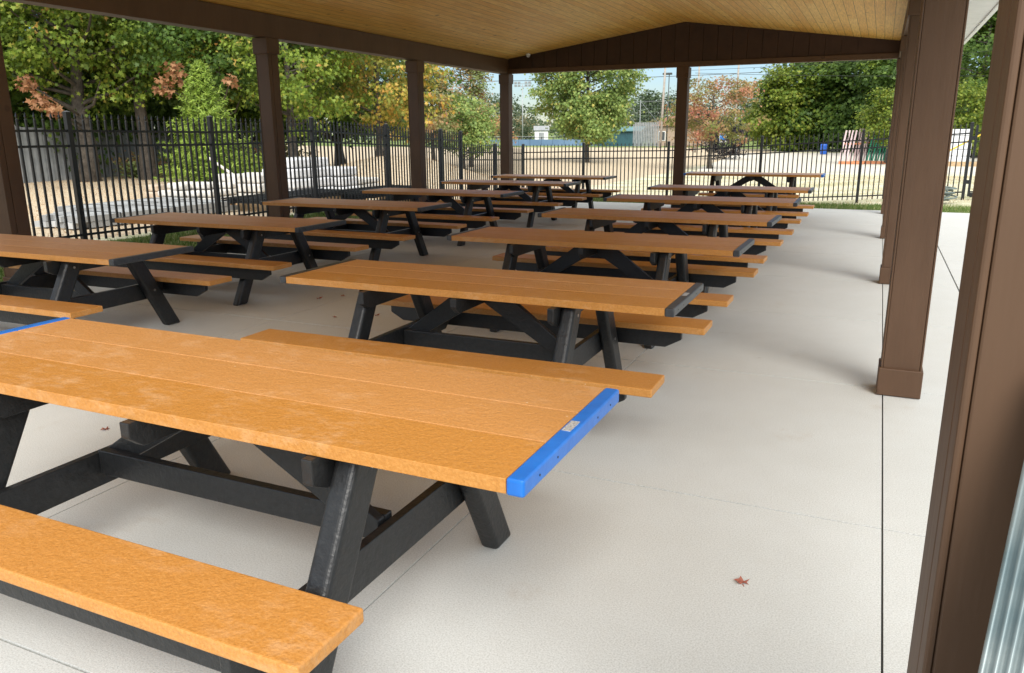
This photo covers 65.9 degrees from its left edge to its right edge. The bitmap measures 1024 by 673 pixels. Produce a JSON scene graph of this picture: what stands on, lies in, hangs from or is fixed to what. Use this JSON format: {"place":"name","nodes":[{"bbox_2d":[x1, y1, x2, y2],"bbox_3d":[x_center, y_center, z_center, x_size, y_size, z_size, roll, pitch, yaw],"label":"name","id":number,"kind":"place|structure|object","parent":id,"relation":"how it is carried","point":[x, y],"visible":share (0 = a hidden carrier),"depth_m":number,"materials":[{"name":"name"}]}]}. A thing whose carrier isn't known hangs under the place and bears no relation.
{"place":"outdoors","nodes":[
{"label":"outdoors","id":0,"kind":"place"},
{"bbox_2d":[0,133,974,281],"bbox_3d":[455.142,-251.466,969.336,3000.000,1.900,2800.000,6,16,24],"label":"ground","id":1,"kind":"structure","parent":0,"point":[130,235],"depth_m":31.68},
{"bbox_2d":[0,7,166,173],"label":"maple tree","id":2,"kind":"object","parent":1,"relation":"on","point":[125,109],"visible":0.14,"depth_m":28.64,"materials":[{"name":"green plant"}]},
{"bbox_2d":[0,0,215,181],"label":"maple tree","id":3,"kind":"object","parent":1,"relation":"on","point":[80,100],"visible":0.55,"depth_m":25.77,"materials":[{"name":"green plant"}]},
{"bbox_2d":[3,8,233,161],"bbox_3d":[-17.798,-12.717,33.744,13.701,11.373,12.212,-9,17,-30],"label":"maple tree","id":4,"kind":"object","parent":1,"relation":"on","point":[170,111],"visible":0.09,"depth_m":33.51,"materials":[{"name":"green plant"}]},
{"bbox_2d":[53,197,197,212],"bbox_3d":[-7.609,-2.571,15.847,1.132,0.269,2.652,6,16,24],"label":"plank bundle","id":5,"kind":"object","parent":1,"relation":"on","point":[68,207],"visible":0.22,"depth_m":15.50,"materials":[{"name":"wood"}]},
{"bbox_2d":[9,3,245,179],"bbox_3d":[-13.588,-10.606,27.765,8.170,10.244,9.368,-7,16,-26],"label":"maple tree","id":6,"kind":"object","parent":1,"relation":"on","point":[140,111],"visible":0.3,"depth_m":26.51,"materials":[{"name":"green plant"}]},
{"bbox_2d":[34,199,237,228],"bbox_3d":[-6.610,-2.211,14.279,1.082,0.283,3.552,6,16,24],"label":"plank bundle","id":7,"kind":"object","parent":1,"relation":"on","point":[69,219],"visible":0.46,"depth_m":13.45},
{"bbox_2d":[14,125,261,182],"bbox_3d":[-15.372,-7.880,33.026,0.167,2.216,23.526,3,15,13],"label":"board fence","id":8,"kind":"object","parent":1,"relation":"on","point":[44,160],"visible":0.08,"depth_m":28.59,"materials":[{"name":"wood"}]},
{"bbox_2d":[111,150,167,178],"bbox_3d":[-14.114,-6.599,30.378,2.580,1.146,2.555,-6,16,-22],"label":"shrub","id":9,"kind":"object","parent":1,"relation":"on","point":[134,167],"visible":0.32,"depth_m":29.95,"materials":[{"name":"green plant"}]},
{"bbox_2d":[28,4,254,170],"bbox_3d":[-12.216,-11.117,30.139,10.242,10.031,9.419,6,16,24],"label":"maple tree","id":10,"kind":"object","parent":1,"relation":"on","point":[114,56],"visible":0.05,"depth_m":28.34,"materials":[{"name":"green plant"}]},
{"bbox_2d":[145,184,168,197],"bbox_3d":[-7.871,-3.483,19.135,1.600,0.440,1.080,1,15,7],"label":"stone pallet","id":11,"kind":"object","parent":1,"relation":"on","point":[156,190],"visible":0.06,"depth_m":18.70,"materials":[{"name":"beige stone"}]},
{"bbox_2d":[157,148,181,174],"bbox_3d":[-13.100,-7.142,32.097,3.237,1.311,3.040,2,15,8],"label":"shrub","id":12,"kind":"object","parent":1,"relation":"on","point":[165,159],"visible":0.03,"depth_m":31.68,"materials":[{"name":"green plant"}]},
{"bbox_2d":[0,210,371,281],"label":"grass","id":13,"kind":"structure","parent":1,"relation":"on","point":[175,238],"depth_m":11.47,"materials":[{"name":"green plant"}]},
{"bbox_2d":[158,181,236,204],"bbox_3d":[-6.912,-3.119,17.417,1.360,0.539,1.020,3,15,13],"label":"stone pallet","id":14,"kind":"object","parent":1,"relation":"on","point":[197,189],"visible":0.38,"depth_m":17.12,"materials":[{"name":"stone"}]},
{"bbox_2d":[153,59,257,181],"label":"spruce tree","id":15,"kind":"object","parent":1,"relation":"on","point":[202,101],"visible":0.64,"depth_m":20.16,"materials":[{"name":"green plant"}]},
{"bbox_2d":[103,17,324,166],"bbox_3d":[-10.498,-9.933,27.524,8.832,8.986,8.148,6,16,24],"label":"maple tree","id":16,"kind":"object","parent":1,"relation":"on","point":[222,80],"visible":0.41,"depth_m":25.45,"materials":[{"name":"green plant"}]},
{"bbox_2d":[107,41,329,145],"bbox_3d":[-14.048,-12.360,39.895,11.283,7.611,13.259,3,15,11],"label":"maple tree","id":17,"kind":"object","parent":1,"relation":"on","point":[243,114],"visible":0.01,"depth_m":38.02,"materials":[{"name":"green plant"}]},
{"bbox_2d":[215,141,261,163],"bbox_3d":[-12.027,-7.680,33.704,3.379,1.540,2.938,6,16,24],"label":"shrub","id":18,"kind":"object","parent":1,"relation":"on","point":[241,150],"visible":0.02,"depth_m":33.83,"materials":[{"name":"green plant"}]},
{"bbox_2d":[15,111,463,239],"bbox_3d":[-4.500,-2.546,13.068,0.074,2.170,15.644,6,16,24],"label":"metal fence","id":19,"kind":"object","parent":1,"relation":"on","point":[71,146],"visible":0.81,"depth_m":12.41,"materials":[{"name":"black metal"}]},
{"bbox_2d":[218,172,264,195],"bbox_3d":[-6.113,-3.389,18.164,1.380,0.719,1.020,4,15,15],"label":"stone pallet","id":20,"kind":"object","parent":1,"relation":"on","point":[243,181],"visible":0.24,"depth_m":17.61,"materials":[{"name":"stone"}]},
{"bbox_2d":[209,157,233,173],"bbox_3d":[-6.508,-3.783,18.108,0.818,0.671,0.070,-6,15,-19],"label":"timber pole","id":21,"kind":"object","parent":20,"relation":"on","point":[227,170],"visible":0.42,"depth_m":18.03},
{"bbox_2d":[228,145,262,173],"bbox_3d":[-7.989,-5.160,24.154,2.599,1.369,2.360,-5,15,-17],"label":"shrub","id":22,"kind":"object","parent":1,"relation":"on","point":[256,162],"visible":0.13,"depth_m":24.00,"materials":[{"name":"green plant"}]},
{"bbox_2d":[147,29,377,156],"bbox_3d":[-7.623,-9.383,27.026,7.718,8.142,7.011,6,16,24],"label":"maple tree","id":23,"kind":"object","parent":1,"relation":"on","point":[293,82],"visible":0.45,"depth_m":26.21,"materials":[{"name":"green plant"}]},
{"bbox_2d":[221,188,353,211],"bbox_3d":[-4.594,-2.815,16.521,1.200,0.369,3.000,6,16,22],"label":"fence panel stack","id":24,"kind":"object","parent":1,"relation":"on","point":[250,201],"visible":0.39,"depth_m":15.78,"materials":[{"name":"metal"}]},
{"bbox_2d":[247,138,330,164],"bbox_3d":[-9.577,-7.452,32.670,3.207,1.619,3.954,6,16,24],"label":"shrub","id":25,"kind":"object","parent":1,"relation":"on","point":[299,152],"visible":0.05,"depth_m":32.76,"materials":[{"name":"green plant"}]},
{"bbox_2d":[262,157,332,190],"bbox_3d":[-5.241,-3.817,19.288,1.100,1.077,1.500,7,16,27],"label":"wrapped pallet","id":26,"kind":"object","parent":1,"relation":"on","point":[292,171],"visible":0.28,"depth_m":18.82,"materials":[{"name":"white plastic"}]},
{"bbox_2d":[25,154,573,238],"bbox_3d":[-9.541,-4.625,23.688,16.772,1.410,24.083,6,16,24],"label":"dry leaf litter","id":27,"kind":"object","parent":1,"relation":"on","point":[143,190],"visible":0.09,"depth_m":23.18,"materials":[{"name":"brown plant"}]},
{"bbox_2d":[323,166,359,188],"bbox_3d":[-4.562,-3.933,20.301,1.100,0.847,0.800,6,16,24],"label":"wrapped pallet","id":28,"kind":"object","parent":1,"relation":"on","point":[342,176],"visible":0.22,"depth_m":19.90,"materials":[{"name":"white plastic"}]},
{"bbox_2d":[239,43,471,165],"bbox_3d":[-8.570,-11.442,37.847,11.631,6.784,11.054,6,16,24],"label":"maple tree","id":29,"kind":"object","parent":1,"relation":"on","point":[349,120],"visible":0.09,"depth_m":36.86,"materials":[{"name":"green plant"}]},
{"bbox_2d":[352,177,378,199],"bbox_3d":[-4.453,-3.940,21.043,1.380,0.570,1.360,5,15,21],"label":"stone pallet","id":30,"kind":"object","parent":1,"relation":"on","point":[368,182],"visible":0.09,"depth_m":20.99,"materials":[{"name":"stone"}]},
{"bbox_2d":[342,184,409,201],"bbox_3d":[-3.335,-3.322,18.749,1.200,0.364,3.200,7,16,26],"label":"fence panel stack","id":31,"kind":"object","parent":1,"relation":"on","point":[369,194],"visible":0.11,"depth_m":18.14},
{"bbox_2d":[292,45,460,156],"bbox_3d":[-5.418,-10.067,30.468,6.966,7.728,6.983,14,20,43],"label":"yellow maple tree","id":32,"kind":"object","parent":1,"relation":"on","point":[388,112],"visible":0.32,"depth_m":29.77,"materials":[{"name":"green plant"}]},
{"bbox_2d":[402,64,466,159],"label":"slim maple tree","id":33,"kind":"object","parent":1,"relation":"on","point":[439,124],"visible":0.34,"depth_m":37.08,"materials":[{"name":"green plant"}]},
{"bbox_2d":[359,136,553,140],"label":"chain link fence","id":34,"kind":"object","parent":1,"relation":"on","point":[513,136],"visible":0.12,"depth_m":133.05,"materials":[{"name":"metal"}]},
{"bbox_2d":[425,91,499,168],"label":"bushy tree","id":35,"kind":"object","parent":1,"relation":"on","point":[475,125],"visible":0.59,"depth_m":39.08,"materials":[{"name":"green plant"}]},
{"bbox_2d":[427,67,520,166],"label":"orange maple tree","id":36,"kind":"object","parent":1,"relation":"on","point":[474,89],"visible":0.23,"depth_m":43.89,"materials":[{"name":"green plant"}]},
{"bbox_2d":[0,202,969,672],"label":"concrete slab","id":37,"kind":"structure","parent":1,"relation":"on","point":[744,440],"depth_m":3.40,"materials":[{"name":"grey concrete"}]},
{"bbox_2d":[0,234,231,324],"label":"picnic table","id":38,"kind":"object","parent":37,"relation":"on","point":[48,278],"visible":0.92,"depth_m":6.26,"materials":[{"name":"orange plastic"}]},
{"bbox_2d":[111,212,368,305],"bbox_3d":[-2.948,-0.860,8.249,2.449,0.730,1.516,6,16,23],"label":"picnic table","id":39,"kind":"object","parent":37,"relation":"on","point":[215,248],"visible":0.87,"depth_m":8.03,"materials":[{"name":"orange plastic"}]},
{"bbox_2d":[0,317,618,672],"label":"picnic table","id":40,"kind":"object","parent":37,"relation":"on","point":[332,433],"visible":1,"depth_m":2.34,"materials":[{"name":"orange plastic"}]},
{"bbox_2d":[260,197,466,260],"bbox_3d":[-2.016,-1.363,10.177,2.449,0.730,1.516,6,16,24],"label":"picnic table","id":41,"kind":"object","parent":37,"relation":"on","point":[383,231],"visible":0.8,"depth_m":9.97,"materials":[{"name":"brown wood"}]},
{"bbox_2d":[352,187,533,245],"bbox_3d":[-1.085,-1.868,12.114,2.449,0.730,1.516,6,16,23],"label":"picnic table","id":42,"kind":"object","parent":37,"relation":"on","point":[469,215],"visible":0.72,"depth_m":11.89,"materials":[{"name":"brown wood"}]},
{"bbox_2d":[240,259,711,402],"bbox_3d":[-0.161,0.012,4.793,2.449,0.731,1.516,6,16,23],"label":"picnic table","id":43,"kind":"object","parent":37,"relation":"on","point":[554,315],"visible":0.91,"depth_m":4.62,"materials":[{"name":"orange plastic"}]},
{"bbox_2d":[437,179,586,227],"bbox_3d":[-0.051,-2.436,14.293,2.449,0.730,1.516,6,16,23],"label":"picnic table","id":44,"kind":"object","parent":37,"relation":"on","point":[535,201],"visible":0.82,"depth_m":13.98,"materials":[{"name":"brown wood"}]},
{"bbox_2d":[0,0,1023,672],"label":"pavilion","id":45,"kind":"structure","parent":37,"relation":"on","point":[978,468],"depth_m":7.74,"materials":[{"name":"brown paint"}]},
{"bbox_2d":[491,174,620,208],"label":"picnic table","id":46,"kind":"object","parent":37,"relation":"on","point":[589,193],"visible":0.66,"depth_m":15.91,"materials":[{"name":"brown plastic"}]},
{"bbox_2d":[447,226,757,348],"bbox_3d":[0.708,-0.477,6.673,2.449,0.730,1.516,6,16,24],"label":"picnic table","id":47,"kind":"object","parent":37,"relation":"on","point":[606,246],"visible":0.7,"depth_m":6.58,"materials":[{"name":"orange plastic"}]},
{"bbox_2d":[538,207,783,292],"bbox_3d":[1.544,-0.948,8.480,2.449,0.730,1.516,6,16,24],"label":"picnic table","id":48,"kind":"object","parent":37,"relation":"on","point":[664,221],"visible":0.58,"depth_m":8.20,"materials":[{"name":"brown wood"}]},
{"bbox_2d":[603,194,801,238],"bbox_3d":[2.486,-1.465,10.463,2.449,0.730,1.516,6,16,23],"label":"picnic table","id":49,"kind":"object","parent":37,"relation":"on","point":[749,205],"visible":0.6,"depth_m":10.13,"materials":[{"name":"brown wood"}]},
{"bbox_2d":[641,184,814,218],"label":"picnic table","id":50,"kind":"object","parent":37,"relation":"on","point":[790,212],"visible":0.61,"depth_m":12.27,"materials":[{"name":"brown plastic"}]},
{"bbox_2d":[734,576,748,585],"bbox_3d":[0.827,0.880,2.841,0.053,0.016,0.050,13,19,41],"label":"fallen leaf","id":51,"kind":"object","parent":37,"relation":"on","point":[740,580],"visible":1,"depth_m":2.84,"materials":[{"name":"red plant"}]},
{"bbox_2d":[683,171,825,197],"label":"picnic table","id":52,"kind":"object","parent":37,"relation":"on","point":[716,178],"visible":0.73,"depth_m":15.30,"materials":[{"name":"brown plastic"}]},
{"bbox_2d":[881,239,882,672],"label":"slab joint filler","id":53,"kind":"object","parent":37,"relation":"on","point":[882,483],"depth_m":3.55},
{"bbox_2d":[978,462,1023,672],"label":"corrugated sheet","id":54,"kind":"object","parent":37,"relation":"on","point":[1003,650],"depth_m":0.96,"materials":[{"name":"silver metal"}]},
{"bbox_2d":[463,143,522,189],"bbox_3d":[-0.459,-4.347,21.729,0.074,1.946,3.629,6,16,24],"label":"metal fence","id":55,"kind":"object","parent":1,"relation":"on","point":[496,167],"visible":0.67,"depth_m":21.27,"materials":[{"name":"metal"}]},
{"bbox_2d":[240,99,753,133],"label":"wood","id":56,"kind":"object","parent":1,"relation":"on","point":[548,124],"visible":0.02,"depth_m":301.60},
{"bbox_2d":[472,89,543,139],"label":"distant tree","id":57,"kind":"object","parent":1,"relation":"on","point":[529,124],"visible":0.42,"depth_m":157.32,"materials":[{"name":"green plant"}]},
{"bbox_2d":[514,81,530,139],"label":"floodlight mast","id":58,"kind":"object","parent":1,"relation":"on","point":[528,83],"visible":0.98,"depth_m":145.15,"materials":[{"name":"grey metal"}]},
{"bbox_2d":[482,137,596,145],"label":"padded field wall","id":59,"kind":"structure","parent":1,"relation":"on","point":[555,142],"depth_m":119.25,"materials":[{"name":"blue plastic"}]},
{"bbox_2d":[549,124,573,138],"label":"distant tree","id":60,"kind":"object","parent":1,"relation":"on","point":[555,134],"visible":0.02,"depth_m":170.17,"materials":[{"name":"green plant"}]},
{"bbox_2d":[521,69,654,162],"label":"green maple tree","id":61,"kind":"object","parent":1,"relation":"on","point":[590,117],"visible":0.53,"depth_m":50.76,"materials":[{"name":"green plant"}]},
{"bbox_2d":[599,126,644,145],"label":"dugout","id":62,"kind":"object","parent":1,"relation":"on","point":[624,137],"visible":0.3,"depth_m":110.38,"materials":[{"name":"teal metal"}]},
{"bbox_2d":[621,93,666,131],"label":"distant tree","id":63,"kind":"object","parent":1,"relation":"on","point":[629,124],"visible":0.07,"depth_m":181.90,"materials":[{"name":"green plant"}]},
{"bbox_2d":[627,100,675,125],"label":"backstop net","id":64,"kind":"object","parent":1,"relation":"on","point":[640,105],"visible":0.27,"depth_m":119.58,"materials":[{"name":"grey metal"}]},
{"bbox_2d":[627,87,692,141],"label":"distant tree","id":65,"kind":"object","parent":1,"relation":"on","point":[654,103],"visible":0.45,"depth_m":144.78,"materials":[{"name":"green plant"}]},
{"bbox_2d":[659,68,665,147],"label":"utility pole","id":66,"kind":"object","parent":1,"relation":"on","point":[662,114],"visible":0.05,"depth_m":92.99,"materials":[{"name":"brown wood"}]},
{"bbox_2d":[654,115,709,145],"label":"concession building","id":67,"kind":"structure","parent":1,"relation":"on","point":[670,134],"depth_m":109.80,"materials":[{"name":"beige brick"}]},
{"bbox_2d":[659,131,665,140],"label":"window","id":68,"kind":"structure","parent":67,"relation":"in","point":[663,132],"depth_m":110.07,"materials":[{"name":"white paint"}]},
{"bbox_2d":[694,67,699,152],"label":"utility pole","id":69,"kind":"object","parent":1,"relation":"on","point":[698,100],"visible":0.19,"depth_m":75.93,"materials":[{"name":"brown wood"}]},
{"bbox_2d":[691,99,731,137],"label":"distant tree","id":70,"kind":"object","parent":1,"relation":"on","point":[709,109],"visible":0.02,"depth_m":151.94,"materials":[{"name":"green plant"}]},
{"bbox_2d":[656,74,770,168],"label":"red maple tree","id":71,"kind":"object","parent":1,"relation":"on","point":[734,96],"visible":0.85,"depth_m":43.38,"materials":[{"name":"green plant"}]},
{"bbox_2d":[700,121,752,159],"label":"purple bush","id":72,"kind":"object","parent":1,"relation":"on","point":[733,145],"visible":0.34,"depth_m":60.49,"materials":[{"name":"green plant"}]},
{"bbox_2d":[734,65,739,149],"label":"utility pole","id":73,"kind":"object","parent":1,"relation":"on","point":[736,88],"visible":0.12,"depth_m":72.50,"materials":[{"name":"brown wood"}]},
{"bbox_2d":[727,98,760,140],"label":"distant tree","id":74,"kind":"object","parent":1,"relation":"on","point":[749,105],"visible":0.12,"depth_m":158.40,"materials":[{"name":"green plant"}]},
{"bbox_2d":[522,122,974,202],"bbox_3d":[5.487,-4.372,20.911,11.497,2.410,0.126,6,16,25],"label":"metal fence","id":75,"kind":"object","parent":1,"relation":"on","point":[761,153],"visible":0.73,"depth_m":20.57,"materials":[{"name":"black metal"}]},
{"bbox_2d":[966,125,980,196],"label":"metal gate","id":76,"kind":"structure","parent":75,"relation":"attached to","point":[968,182],"depth_m":18.39,"materials":[{"name":"black metal"}]},
{"bbox_2d":[695,171,857,173],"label":"footpath","id":77,"kind":"structure","parent":1,"relation":"on","point":[786,172],"depth_m":40.91,"materials":[{"name":"grey concrete"}]},
{"bbox_2d":[737,63,835,150],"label":"broadleaf tree","id":78,"kind":"object","parent":1,"relation":"on","point":[774,85],"visible":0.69,"depth_m":82.70,"materials":[{"name":"green plant"}]},
{"bbox_2d":[613,175,973,204],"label":"straw litter","id":79,"kind":"object","parent":1,"relation":"on","point":[861,178],"visible":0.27,"depth_m":28.36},
{"bbox_2d":[752,61,867,149],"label":"broadleaf tree","id":80,"kind":"object","parent":1,"relation":"on","point":[801,66],"visible":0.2,"depth_m":82.01,"materials":[{"name":"green plant"}]},
{"bbox_2d":[698,169,974,174],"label":"kerb","id":81,"kind":"structure","parent":1,"relation":"on","point":[817,171],"depth_m":40.93,"materials":[{"name":"concrete"}]},
{"bbox_2d":[699,153,976,171],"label":"parking lot","id":82,"kind":"structure","parent":1,"relation":"on","point":[952,168],"depth_m":52.90,"materials":[{"name":"grey concrete"}]},
{"bbox_2d":[820,144,826,153],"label":"blue barrel","id":83,"kind":"object","parent":82,"relation":"on","point":[824,147],"visible":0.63,"depth_m":72.10,"materials":[{"name":"blue plastic"}]},
{"bbox_2d":[838,130,863,163],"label":"product rack","id":84,"kind":"object","parent":82,"relation":"on","point":[848,162],"visible":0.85,"depth_m":50.78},
{"bbox_2d":[853,129,875,163],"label":"product rack","id":85,"kind":"object","parent":82,"relation":"on","point":[859,147],"visible":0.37,"depth_m":51.44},
{"bbox_2d":[851,87,894,162],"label":"young tree","id":86,"kind":"object","parent":82,"relation":"on","point":[875,125],"visible":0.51,"depth_m":49.22,"materials":[{"name":"green plant"}]},
{"bbox_2d":[866,135,886,163],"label":"product rack","id":87,"kind":"object","parent":82,"relation":"on","point":[873,162],"visible":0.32,"depth_m":50.81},
{"bbox_2d":[949,129,971,161],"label":"wrapped pallet","id":88,"kind":"object","parent":82,"relation":"on","point":[960,149],"visible":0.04,"depth_m":47.70,"materials":[{"name":"white plastic"}]},
{"bbox_2d":[948,161,976,166],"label":"timber edging","id":89,"kind":"object","parent":82,"relation":"on","point":[958,163],"depth_m":46.49,"materials":[{"name":"beige wood"}]},
{"bbox_2d":[953,78,986,155],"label":"young tree","id":90,"kind":"object","parent":82,"relation":"on","point":[976,98],"visible":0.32,"depth_m":50.03,"materials":[{"name":"green plant"}]},
{"bbox_2d":[788,60,889,152],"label":"broadleaf tree","id":91,"kind":"object","parent":1,"relation":"on","point":[834,121],"visible":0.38,"depth_m":79.41,"materials":[{"name":"green plant"}]},
{"bbox_2d":[844,37,982,152],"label":"broadleaf tree","id":92,"kind":"object","parent":1,"relation":"on","point":[882,80],"visible":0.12,"depth_m":71.79,"materials":[{"name":"green plant"}]},
{"bbox_2d":[875,10,997,157],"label":"broadleaf tree","id":93,"kind":"object","parent":1,"relation":"on","point":[981,73],"visible":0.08,"depth_m":57.18,"materials":[{"name":"green plant"}]},
{"bbox_2d":[896,14,993,68],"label":"broadleaf tree","id":94,"kind":"object","parent":1,"relation":"on","point":[975,51],"visible":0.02,"depth_m":77.93,"materials":[{"name":"green plant"}]},
{"bbox_2d":[944,186,956,200],"bbox_3d":[9.665,-3.254,17.918,0.806,0.363,0.737,6,16,24],"label":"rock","id":95,"kind":"object","parent":1,"relation":"on","point":[947,189],"visible":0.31,"depth_m":17.68,"materials":[{"name":"grey stone"}]},
{"bbox_2d":[968,15,995,82],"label":"broadleaf tree","id":96,"kind":"object","parent":1,"relation":"on","point":[982,30],"depth_m":60.33,"materials":[{"name":"green plant"}]},
{"bbox_2d":[23,55,989,133],"label":"sky","id":97,"kind":"structure","parent":0,"point":[656,84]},
{"bbox_2d":[534,126,548,139],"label":"white shed","id":98,"kind":"structure","parent":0,"point":[541,131],"depth_m":141.03,"materials":[{"name":"paint"}]},
{"bbox_2d":[368,72,759,81],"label":"overhead wire","id":99,"kind":"object","parent":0,"point":[643,77],"visible":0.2,"depth_m":97.65,"materials":[{"name":"black metal"}]},
{"bbox_2d":[707,73,827,75],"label":"overhead wire","id":100,"kind":"object","parent":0,"point":[761,74],"visible":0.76,"depth_m":58.55,"materials":[{"name":"black metal"}]},
{"bbox_2d":[593,198,970,212],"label":"grass","id":101,"kind":"structure","parent":0,"point":[823,205],"depth_m":16.88,"materials":[{"name":"green plant"}]},
{"bbox_2d":[708,51,987,69],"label":"overhead wire","id":102,"kind":"object","parent":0,"point":[823,63],"visible":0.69,"depth_m":58.56,"materials":[{"name":"black metal"}]},
{"label":"ball field dirt","id":103,"kind":"structure","parent":0,"visible":0},
{"bbox_2d":[633,121,658,146],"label":"slatted screen","id":104,"kind":"object","parent":103,"relation":"on","point":[646,124],"visible":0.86,"depth_m":101.94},
{"bbox_2d":[663,72,671,146],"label":"street lamp","id":105,"kind":"object","parent":103,"relation":"on","point":[669,74],"visible":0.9,"depth_m":98.00,"materials":[{"name":"metal"}]}
]}

